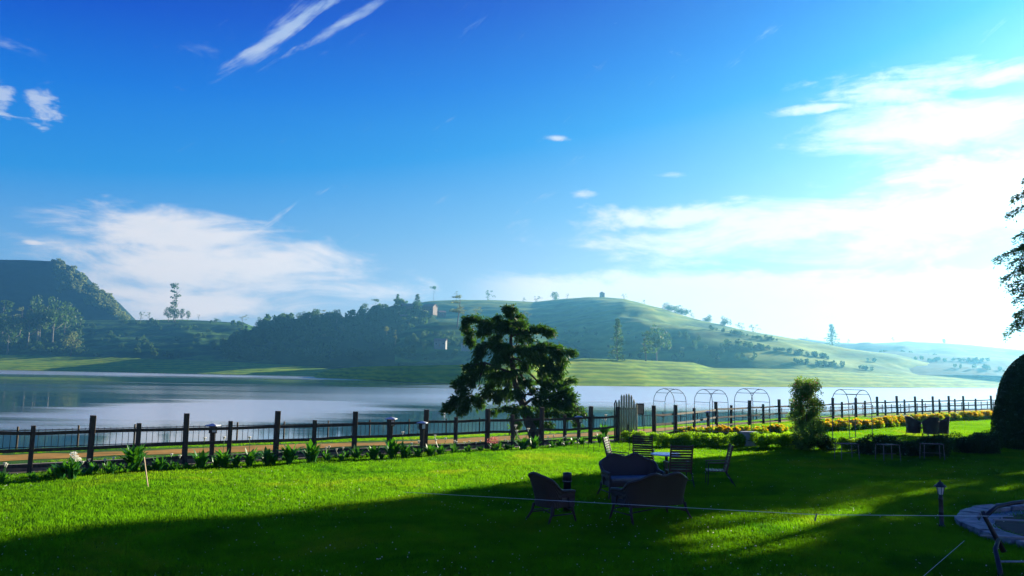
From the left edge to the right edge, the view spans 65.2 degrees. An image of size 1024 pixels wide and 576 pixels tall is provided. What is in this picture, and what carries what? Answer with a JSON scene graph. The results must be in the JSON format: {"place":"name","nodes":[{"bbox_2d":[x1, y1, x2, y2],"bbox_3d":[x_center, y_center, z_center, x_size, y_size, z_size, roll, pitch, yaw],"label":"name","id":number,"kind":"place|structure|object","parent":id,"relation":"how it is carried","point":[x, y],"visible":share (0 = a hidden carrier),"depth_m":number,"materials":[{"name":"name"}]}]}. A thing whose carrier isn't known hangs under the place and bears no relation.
{"place":"outdoors","nodes":[
{"label":"outdoors","id":0,"kind":"place"},
{"bbox_2d":[0,258,134,319],"bbox_3d":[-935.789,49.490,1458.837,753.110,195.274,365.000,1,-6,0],"label":"mountain","id":1,"kind":"structure","parent":0,"point":[23,283],"depth_m":1312.12,"materials":[{"name":"plant"}]},
{"bbox_2d":[0,319,276,363],"bbox_3d":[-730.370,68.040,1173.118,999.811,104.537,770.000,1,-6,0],"label":"terraced hill","id":2,"kind":"structure","parent":0,"point":[184,346],"depth_m":1019.09,"materials":[{"name":"plant"}]},
{"bbox_2d":[0,300,14,344],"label":"eucalyptus tree","id":3,"kind":"object","parent":2,"relation":"on","point":[8,304],"visible":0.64,"depth_m":1062.68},
{"bbox_2d":[12,307,39,346],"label":"broadleaf tree","id":4,"kind":"object","parent":2,"relation":"on","point":[27,325],"visible":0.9,"depth_m":1031.88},
{"bbox_2d":[26,295,52,342],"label":"broadleaf tree","id":5,"kind":"object","parent":2,"relation":"on","point":[38,307],"visible":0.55,"depth_m":1042.99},
{"bbox_2d":[0,322,84,353],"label":"grove undergrowth","id":6,"kind":"object","parent":2,"relation":"on","point":[58,335],"visible":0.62,"depth_m":1049.12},
{"bbox_2d":[38,296,77,342],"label":"broadleaf tree","id":7,"kind":"object","parent":2,"relation":"on","point":[53,316],"visible":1,"depth_m":1034.75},
{"bbox_2d":[56,304,82,339],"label":"broadleaf tree","id":8,"kind":"object","parent":2,"relation":"on","point":[68,321],"visible":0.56,"depth_m":1068.86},
{"bbox_2d":[61,331,81,355],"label":"round tree","id":9,"kind":"object","parent":2,"relation":"on","point":[68,339],"visible":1,"depth_m":955.10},
{"bbox_2d":[11,317,247,357],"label":"hillside shrubs","id":10,"kind":"object","parent":2,"relation":"on","point":[153,351],"visible":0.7,"depth_m":1021.34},
{"bbox_2d":[170,283,181,321],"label":"eucalyptus tree","id":11,"kind":"object","parent":2,"relation":"on","point":[174,302],"visible":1,"depth_m":1173.69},
{"bbox_2d":[0,355,328,375],"bbox_3d":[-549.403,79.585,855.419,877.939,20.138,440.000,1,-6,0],"label":"lake bank","id":12,"kind":"structure","parent":0,"point":[31,362],"depth_m":796.11,"materials":[{"name":"plant"}]},
{"bbox_2d":[0,315,24,354],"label":"round tree","id":13,"kind":"object","parent":12,"relation":"on","point":[10,338],"visible":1,"depth_m":998.13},
{"bbox_2d":[218,305,486,368],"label":"wooded hill","id":14,"kind":"structure","parent":0,"point":[379,357],"depth_m":833.06,"materials":[{"name":"plant"}]},
{"bbox_2d":[219,298,430,361],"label":"wood","id":15,"kind":"object","parent":14,"relation":"on","point":[379,311],"visible":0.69,"depth_m":859.79,"materials":[{"name":"plant"}]},
{"bbox_2d":[422,304,437,315],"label":"house","id":16,"kind":"structure","parent":14,"relation":"on","point":[431,309],"depth_m":894.75,"materials":[{"name":"white"}]},
{"bbox_2d":[395,322,589,365],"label":"meadow knoll","id":17,"kind":"structure","parent":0,"point":[435,328],"depth_m":683.90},
{"bbox_2d":[0,409,990,460],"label":"path","id":18,"kind":"structure","parent":0,"point":[167,451],"depth_m":37.11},
{"bbox_2d":[0,369,997,449],"bbox_3d":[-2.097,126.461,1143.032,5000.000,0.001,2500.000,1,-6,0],"label":"lake","id":19,"kind":"structure","parent":0,"point":[42,400],"depth_m":118.87,"materials":[{"name":"liquid"}]},
{"bbox_2d":[0,410,1023,575],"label":"lawn","id":20,"kind":"structure","parent":0,"point":[118,456],"depth_m":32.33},
{"bbox_2d":[0,462,14,481],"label":"lily plant","id":21,"kind":"object","parent":20,"relation":"on","point":[3,474],"visible":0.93,"depth_m":20.39,"materials":[{"name":"green plant"}]},
{"bbox_2d":[50,460,65,479],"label":"plant","id":22,"kind":"object","parent":20,"relation":"on","point":[60,473],"visible":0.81,"depth_m":20.99,"materials":[{"name":"green plant"}]},
{"bbox_2d":[58,451,84,479],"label":"flowering plant","id":23,"kind":"object","parent":20,"relation":"on","point":[71,468],"visible":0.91,"depth_m":20.96,"materials":[{"name":"green plant"}]},
{"bbox_2d":[103,457,116,473],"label":"lily plant","id":24,"kind":"object","parent":20,"relation":"on","point":[110,469],"visible":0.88,"depth_m":22.02,"materials":[{"name":"green plant"}]},
{"bbox_2d":[120,462,137,472],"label":"plant","id":25,"kind":"object","parent":20,"relation":"on","point":[128,468],"visible":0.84,"depth_m":22.39,"materials":[{"name":"green plant"}]},
{"bbox_2d":[116,442,150,471],"bbox_3d":[-10.791,4.835,22.733,1.020,0.861,1.338,3,-6,-17],"label":"tall leafy plant","id":26,"kind":"object","parent":20,"relation":"on","point":[134,455],"visible":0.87,"depth_m":22.55,"materials":[{"name":"green plant"}]},
{"bbox_2d":[150,456,168,470],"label":"lily plant","id":27,"kind":"object","parent":20,"relation":"on","point":[158,464],"visible":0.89,"depth_m":22.93,"materials":[{"name":"green plant"}]},
{"bbox_2d":[167,453,181,470],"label":"lily plant","id":28,"kind":"object","parent":20,"relation":"on","point":[170,465],"visible":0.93,"depth_m":23.22,"materials":[{"name":"green plant"}]},
{"bbox_2d":[188,437,211,468],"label":"lily plant","id":29,"kind":"object","parent":20,"relation":"on","point":[200,458],"visible":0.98,"depth_m":23.95,"materials":[{"name":"green plant"}]},
{"bbox_2d":[211,437,236,467],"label":"lily plant","id":30,"kind":"object","parent":20,"relation":"on","point":[221,458],"visible":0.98,"depth_m":24.27,"materials":[{"name":"green plant"}]},
{"bbox_2d":[238,436,261,465],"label":"lily plant","id":31,"kind":"object","parent":20,"relation":"on","point":[250,457],"visible":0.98,"depth_m":24.70,"materials":[{"name":"green plant"}]},
{"bbox_2d":[257,446,276,464],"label":"lily plant","id":32,"kind":"object","parent":20,"relation":"on","point":[266,455],"visible":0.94,"depth_m":25.21,"materials":[{"name":"green plant"}]},
{"bbox_2d":[0,439,551,471],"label":"kerb","id":33,"kind":"structure","parent":20,"relation":"on","point":[147,463],"depth_m":25.37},
{"bbox_2d":[276,443,306,463],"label":"lily plant","id":34,"kind":"object","parent":20,"relation":"on","point":[288,453],"visible":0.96,"depth_m":25.48,"materials":[{"name":"green plant"}]},
{"bbox_2d":[0,406,619,472],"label":"wooden fence","id":35,"kind":"object","parent":20,"relation":"on","point":[90,448],"visible":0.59,"depth_m":26.89,"materials":[{"name":"brown wood"}]},
{"bbox_2d":[300,439,321,462],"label":"lily plant","id":36,"kind":"object","parent":20,"relation":"on","point":[312,451],"visible":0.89,"depth_m":25.73,"materials":[{"name":"green plant"}]},
{"bbox_2d":[6,439,621,474],"bbox_3d":[-26.191,4.072,13.601,82.007,0.115,3.288,6,-8,-37],"label":"flower bed","id":37,"kind":"object","parent":20,"relation":"on","point":[243,461],"visible":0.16,"depth_m":27.65,"materials":[{"name":"plant"}]},
{"bbox_2d":[205,423,220,461],"bbox_3d":[-9.754,5.028,26.033,0.382,1.225,0.382,0,-6,5],"label":"lantern post","id":38,"kind":"object","parent":37,"relation":"on","point":[212,438],"visible":0.8,"depth_m":25.98,"materials":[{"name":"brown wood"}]},
{"bbox_2d":[417,421,427,452],"bbox_3d":[-3.326,5.516,29.500,0.374,1.200,0.374,0,-6,5],"label":"lantern post","id":39,"kind":"object","parent":37,"relation":"on","point":[422,426],"visible":0.87,"depth_m":29.45,"materials":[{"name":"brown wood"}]},
{"bbox_2d":[575,416,582,442],"bbox_3d":[2.937,6.227,35.186,0.374,1.200,0.374,0,-6,5],"label":"lantern post","id":40,"kind":"object","parent":37,"relation":"on","point":[578,421],"visible":0.69,"depth_m":35.14,"materials":[{"name":"black metal"}]},
{"bbox_2d":[614,394,636,440],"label":"pole gate","id":41,"kind":"structure","parent":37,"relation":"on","point":[628,422],"depth_m":37.06,"materials":[{"name":"grey wood"}]},
{"bbox_2d":[348,444,363,458],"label":"lily plant","id":42,"kind":"object","parent":20,"relation":"on","point":[355,452],"visible":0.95,"depth_m":27.12,"materials":[{"name":"green plant"}]},
{"bbox_2d":[366,445,383,459],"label":"lily plant","id":43,"kind":"object","parent":20,"relation":"on","point":[373,452],"visible":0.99,"depth_m":27.17,"materials":[{"name":"green plant"}]},
{"bbox_2d":[382,437,401,458],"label":"lily plant","id":44,"kind":"object","parent":20,"relation":"on","point":[392,447],"visible":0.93,"depth_m":27.39,"materials":[{"name":"green plant"}]},
{"bbox_2d":[399,432,412,457],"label":"lily plant","id":45,"kind":"object","parent":20,"relation":"on","point":[404,451],"visible":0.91,"depth_m":27.67,"materials":[{"name":"green plant"}]},
{"bbox_2d":[424,444,437,456],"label":"lily plant","id":46,"kind":"object","parent":20,"relation":"on","point":[430,450],"visible":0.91,"depth_m":28.31,"materials":[{"name":"green plant"}]},
{"bbox_2d":[434,435,448,454],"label":"lily plant","id":47,"kind":"object","parent":20,"relation":"on","point":[441,449],"visible":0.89,"depth_m":28.76,"materials":[{"name":"green plant"}]},
{"bbox_2d":[0,401,993,449],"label":"wire fence","id":48,"kind":"object","parent":20,"relation":"on","point":[237,425],"visible":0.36,"depth_m":45.30,"materials":[{"name":"wood"}]},
{"bbox_2d":[1,434,1021,575],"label":"daisies","id":49,"kind":"object","parent":20,"relation":"on","point":[570,526],"visible":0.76,"depth_m":15.62,"materials":[{"name":"white plant"}]},
{"bbox_2d":[438,303,587,440],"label":"cedar tree","id":50,"kind":"object","parent":20,"relation":"on","point":[553,403],"visible":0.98,"depth_m":41.34,"materials":[{"name":"green plant"}]},
{"bbox_2d":[512,425,532,449],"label":"lily plant","id":51,"kind":"object","parent":20,"relation":"on","point":[524,442],"visible":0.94,"depth_m":31.23,"materials":[{"name":"green plant"}]},
{"bbox_2d":[529,435,541,448],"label":"lily plant","id":52,"kind":"object","parent":20,"relation":"on","point":[534,443],"visible":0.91,"depth_m":31.54,"materials":[{"name":"green plant"}]},
{"bbox_2d":[526,472,576,523],"bbox_3d":[0.769,4.292,16.473,0.892,1.050,0.771,6,-8,-38],"label":"wicker armchair","id":53,"kind":"object","parent":20,"relation":"on","point":[546,490],"visible":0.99,"depth_m":16.24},
{"bbox_2d":[562,472,571,512],"bbox_3d":[1.220,4.530,17.706,0.210,0.890,0.210,1,-6,0],"label":"round bollard","id":54,"kind":"object","parent":20,"relation":"on","point":[567,479],"visible":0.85,"depth_m":17.65,"materials":[{"name":"metal"}]},
{"bbox_2d":[409,492,815,514],"bbox_3d":[0.471,4.071,15.303,0.456,1.133,11.525,6,-8,-37],"label":"string","id":55,"kind":"object","parent":20,"relation":"on","point":[628,504],"visible":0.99,"depth_m":13.19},
{"bbox_2d":[602,436,628,455],"bbox_3d":[3.105,5.084,24.244,0.784,1.151,0.670,-1,-6,20],"label":"slatted chair","id":56,"kind":"object","parent":20,"relation":"on","point":[607,445],"visible":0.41,"depth_m":24.36,"materials":[{"name":"white wood"}]},
{"bbox_2d":[597,453,665,499],"bbox_3d":[2.959,4.699,19.981,1.571,1.058,0.959,2,-6,-14],"label":"wicker sofa","id":57,"kind":"object","parent":20,"relation":"on","point":[617,470],"visible":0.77,"depth_m":20.23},
{"bbox_2d":[621,430,658,442],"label":"bush","id":58,"kind":"object","parent":20,"relation":"on","point":[639,433],"visible":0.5,"depth_m":36.09,"materials":[{"name":"green plant"}]},
{"bbox_2d":[637,403,643,430],"bbox_3d":[6.212,6.576,38.764,0.402,1.955,0.060,2,-6,-6],"label":"notice board","id":59,"kind":"object","parent":20,"relation":"on","point":[640,408],"visible":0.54,"depth_m":38.81,"materials":[{"name":"brown wood"}]},
{"bbox_2d":[632,435,654,460],"bbox_3d":[4.109,5.178,25.081,0.683,1.174,0.799,0,-6,12],"label":"slatted chair","id":60,"kind":"object","parent":20,"relation":"on","point":[643,446],"visible":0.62,"depth_m":24.88,"materials":[{"name":"brown wood"}]},
{"bbox_2d":[609,472,691,523],"bbox_3d":[2.962,4.371,16.879,1.592,1.052,0.953,4,-7,-28],"label":"wicker sofa","id":61,"kind":"object","parent":20,"relation":"on","point":[655,489],"visible":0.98,"depth_m":16.58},
{"bbox_2d":[651,452,679,473],"bbox_3d":[4.534,5.232,23.486,0.920,0.730,0.920,1,-6,0],"label":"white table","id":62,"kind":"object","parent":20,"relation":"on","point":[666,454],"visible":0.48,"depth_m":23.46,"materials":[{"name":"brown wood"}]},
{"bbox_2d":[653,388,686,433],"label":"garden arch","id":63,"kind":"structure","parent":20,"relation":"on","point":[674,408],"depth_m":39.14,"materials":[{"name":"metal"}]},
{"bbox_2d":[663,444,694,486],"bbox_3d":[4.549,4.835,21.797,0.683,1.174,0.799,1,-6,-4],"label":"slatted chair","id":64,"kind":"object","parent":20,"relation":"on","point":[687,462],"visible":0.85,"depth_m":21.60,"materials":[{"name":"brown wood"}]},
{"bbox_2d":[655,431,710,447],"bbox_3d":[7.244,6.417,33.910,2.383,0.719,1.222,2,-6,-10],"label":"bush","id":65,"kind":"object","parent":20,"relation":"on","point":[698,440],"visible":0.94,"depth_m":33.72,"materials":[{"name":"green plant"}]},
{"bbox_2d":[677,425,716,433],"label":"flowering bush","id":66,"kind":"object","parent":20,"relation":"on","point":[707,429],"visible":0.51,"depth_m":40.39,"materials":[{"name":"yellow plant"}]},
{"bbox_2d":[694,389,728,433],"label":"garden arch","id":67,"kind":"structure","parent":20,"relation":"on","point":[709,409],"depth_m":38.71,"materials":[{"name":"metal"}]},
{"bbox_2d":[705,443,735,486],"bbox_3d":[5.787,4.910,22.198,0.783,1.151,0.670,0,-6,8],"label":"slatted chair","id":68,"kind":"object","parent":20,"relation":"on","point":[726,460],"visible":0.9,"depth_m":22.04,"materials":[{"name":"grey wood"}]},
{"bbox_2d":[706,432,746,447],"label":"bush","id":69,"kind":"object","parent":20,"relation":"on","point":[732,438],"visible":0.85,"depth_m":34.34,"materials":[{"name":"green plant"}]},
{"bbox_2d":[715,424,740,433],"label":"flowering bush","id":70,"kind":"object","parent":20,"relation":"on","point":[722,428],"visible":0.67,"depth_m":40.97,"materials":[{"name":"yellow plant"}]},
{"bbox_2d":[739,431,757,446],"bbox_3d":[10.290,6.559,34.702,0.720,0.660,0.460,1,-6,-3],"label":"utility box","id":71,"kind":"object","parent":20,"relation":"on","point":[748,441],"visible":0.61,"depth_m":34.50,"materials":[{"name":"metal"}]},
{"bbox_2d":[736,425,767,433],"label":"flowering bush","id":72,"kind":"object","parent":20,"relation":"on","point":[756,428],"visible":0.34,"depth_m":41.79,"materials":[{"name":"yellow plant"}]},
{"bbox_2d":[734,388,770,433],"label":"garden arch","id":73,"kind":"structure","parent":20,"relation":"on","point":[752,401],"depth_m":38.36,"materials":[{"name":"metal"}]},
{"bbox_2d":[749,431,796,447],"bbox_3d":[11.374,6.488,34.157,2.334,0.767,1.240,2,-6,-10],"label":"bush","id":74,"kind":"object","parent":20,"relation":"on","point":[782,440],"visible":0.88,"depth_m":33.78,"materials":[{"name":"green plant"}]},
{"bbox_2d":[760,423,793,433],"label":"flowering bush","id":75,"kind":"object","parent":20,"relation":"on","point":[778,428],"visible":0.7,"depth_m":42.76,"materials":[{"name":"yellow plant"}]},
{"bbox_2d":[785,375,827,451],"bbox_3d":[12.236,5.260,33.240,1.663,3.240,1.570,1,-6,0],"label":"bush","id":76,"kind":"object","parent":20,"relation":"on","point":[806,390],"visible":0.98,"depth_m":33.10,"materials":[{"name":"green plant"}]},
{"bbox_2d":[792,433,839,450],"bbox_3d":[12.705,6.409,33.390,1.934,0.804,1.158,2,-6,-10],"label":"bush","id":77,"kind":"object","parent":20,"relation":"on","point":[828,445],"visible":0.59,"depth_m":33.20,"materials":[{"name":"green plant"}]},
{"bbox_2d":[652,395,994,434],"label":"wooden fence","id":78,"kind":"object","parent":20,"relation":"on","point":[763,414],"visible":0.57,"depth_m":53.72,"materials":[{"name":"brown wood"}]},
{"bbox_2d":[819,418,862,430],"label":"flowering bush","id":79,"kind":"object","parent":20,"relation":"on","point":[838,425],"visible":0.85,"depth_m":45.90,"materials":[{"name":"yellow plant"}]},
{"bbox_2d":[837,436,857,448],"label":"bush","id":80,"kind":"object","parent":20,"relation":"on","point":[841,439],"visible":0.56,"depth_m":34.27,"materials":[{"name":"green plant"}]},
{"bbox_2d":[831,389,872,442],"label":"garden arch","id":81,"kind":"structure","parent":20,"relation":"on","point":[848,404],"depth_m":35.70,"materials":[{"name":"metal"}]},
{"bbox_2d":[856,417,884,428],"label":"flowering bush","id":82,"kind":"object","parent":20,"relation":"on","point":[877,422],"visible":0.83,"depth_m":48.21,"materials":[{"name":"yellow plant"}]},
{"bbox_2d":[848,433,901,454],"bbox_3d":[14.643,6.279,32.219,1.986,0.878,1.362,2,-6,-9],"label":"bush","id":83,"kind":"object","parent":20,"relation":"on","point":[866,445],"visible":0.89,"depth_m":31.93,"materials":[{"name":"green plant"}]},
{"bbox_2d":[882,415,907,426],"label":"flowering bush","id":84,"kind":"object","parent":20,"relation":"on","point":[894,421],"visible":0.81,"depth_m":49.94,"materials":[{"name":"yellow plant"}]},
{"bbox_2d":[905,416,922,434],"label":"tub armchair","id":85,"kind":"object","parent":20,"relation":"on","point":[913,425],"visible":0.98,"depth_m":43.34,"materials":[{"name":"wicker"}]},
{"bbox_2d":[894,433,956,456],"bbox_3d":[16.285,6.207,31.644,2.334,0.952,1.374,2,-6,-9],"label":"bush","id":86,"kind":"object","parent":20,"relation":"on","point":[910,448],"visible":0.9,"depth_m":31.46,"materials":[{"name":"green plant"}]},
{"bbox_2d":[910,413,944,422],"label":"flowering bush","id":87,"kind":"object","parent":20,"relation":"on","point":[920,417],"visible":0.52,"depth_m":56.19,"materials":[{"name":"yellow plant"}]},
{"bbox_2d":[922,417,938,435],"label":"tub armchair","id":88,"kind":"object","parent":20,"relation":"on","point":[930,425],"visible":0.89,"depth_m":42.78,"materials":[{"name":"wicker"}]},
{"bbox_2d":[920,443,944,460],"bbox_3d":[15.977,6.227,30.435,0.765,0.604,0.510,0,-6,8],"label":"metal garden table","id":89,"kind":"object","parent":20,"relation":"on","point":[933,444],"visible":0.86,"depth_m":30.26,"materials":[{"name":"grey metal"}]},
{"bbox_2d":[934,480,946,527],"bbox_3d":[8.833,4.442,16.475,0.250,0.955,0.250,3,-6,-17],"label":"garden lamp","id":90,"kind":"object","parent":20,"relation":"on","point":[940,486],"visible":1,"depth_m":16.44,"materials":[{"name":"metal"}]},
{"bbox_2d":[939,417,949,434],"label":"tub armchair","id":91,"kind":"object","parent":20,"relation":"on","point":[943,426],"visible":0.73,"depth_m":43.24,"materials":[{"name":"wicker"}]},
{"bbox_2d":[938,412,969,420],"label":"flowering bush","id":92,"kind":"object","parent":20,"relation":"on","point":[956,416],"visible":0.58,"depth_m":59.16,"materials":[{"name":"yellow plant"}]},
{"bbox_2d":[947,430,1003,453],"bbox_3d":[19.061,6.352,32.957,2.274,1.034,1.441,2,-6,-9],"label":"bush","id":93,"kind":"object","parent":20,"relation":"on","point":[977,443],"visible":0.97,"depth_m":32.75,"materials":[{"name":"green plant"}]},
{"bbox_2d":[959,410,992,420],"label":"flowering bush","id":94,"kind":"object","parent":20,"relation":"on","point":[978,415],"visible":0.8,"depth_m":61.10,"materials":[{"name":"yellow plant"}]},
{"bbox_2d":[980,500,1023,575],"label":"chair","id":95,"kind":"object","parent":20,"relation":"on","point":[994,535],"visible":1,"depth_m":12.88,"materials":[{"name":"metal"}]},
{"bbox_2d":[990,354,1023,449],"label":"clipped conifer","id":96,"kind":"object","parent":20,"relation":"on","point":[1007,422],"visible":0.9,"depth_m":35.93,"materials":[{"name":"green plant"}]},
{"bbox_2d":[991,178,1023,342],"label":"tall conifer","id":97,"kind":"object","parent":20,"relation":"on","point":[1019,315],"visible":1,"depth_m":48.48,"materials":[{"name":"green plant"}]},
{"bbox_2d":[0,0,1023,349],"label":"sky","id":98,"kind":"structure","parent":0,"point":[794,169],"materials":[{"name":"blue"}]},
{"bbox_2d":[305,297,980,376],"bbox_3d":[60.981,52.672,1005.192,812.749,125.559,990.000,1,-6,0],"label":"hill","id":99,"kind":"structure","parent":0,"point":[598,315],"depth_m":707.71,"materials":[{"name":"plant"}]},
{"bbox_2d":[434,338,447,348],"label":"house","id":100,"kind":"structure","parent":99,"relation":"on","point":[440,343],"depth_m":635.34,"materials":[{"name":"white"}]},
{"bbox_2d":[449,295,466,326],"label":"eucalyptus tree","id":101,"kind":"object","parent":99,"relation":"on","point":[459,310],"visible":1,"depth_m":640.48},
{"bbox_2d":[395,326,757,363],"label":"hedgerow bushes","id":102,"kind":"object","parent":99,"relation":"on","point":[412,348],"visible":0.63,"depth_m":643.42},
{"bbox_2d":[671,305,691,314],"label":"broadleaf tree","id":103,"kind":"object","parent":99,"relation":"on","point":[681,311],"visible":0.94,"depth_m":967.48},
{"bbox_2d":[824,324,839,344],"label":"conifer tree","id":104,"kind":"object","parent":99,"relation":"on","point":[832,331],"visible":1,"depth_m":799.59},
{"bbox_2d":[709,325,1004,371],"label":"hedges","id":105,"kind":"object","parent":99,"relation":"on","point":[799,352],"visible":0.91,"depth_m":578.10,"materials":[{"name":"green plant"}]},
{"bbox_2d":[315,358,1000,387],"bbox_3d":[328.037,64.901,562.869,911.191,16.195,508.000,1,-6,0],"label":"lake meadow","id":106,"kind":"structure","parent":0,"point":[602,372],"depth_m":404.87,"materials":[{"name":"plant"}]},
{"bbox_2d":[607,318,625,360],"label":"conifer tree","id":107,"kind":"object","parent":106,"relation":"on","point":[616,330],"visible":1,"depth_m":430.99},
{"bbox_2d":[639,331,656,360],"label":"eucalyptus tree","id":108,"kind":"object","parent":106,"relation":"on","point":[646,334],"visible":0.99,"depth_m":443.71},
{"bbox_2d":[649,324,672,360],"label":"broadleaf tree","id":109,"kind":"object","parent":106,"relation":"on","point":[658,342],"visible":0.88,"depth_m":517.43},
{"bbox_2d":[799,338,1023,377],"bbox_3d":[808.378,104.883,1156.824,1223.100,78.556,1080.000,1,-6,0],"label":"hills","id":110,"kind":"structure","parent":0,"point":[1004,358],"depth_m":877.77,"materials":[{"name":"plant"}]},
{"bbox_2d":[954,503,1023,547],"bbox_3d":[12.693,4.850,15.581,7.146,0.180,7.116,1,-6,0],"label":"table","id":111,"kind":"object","parent":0,"point":[968,518],"depth_m":16.81,"materials":[{"name":"wood"}]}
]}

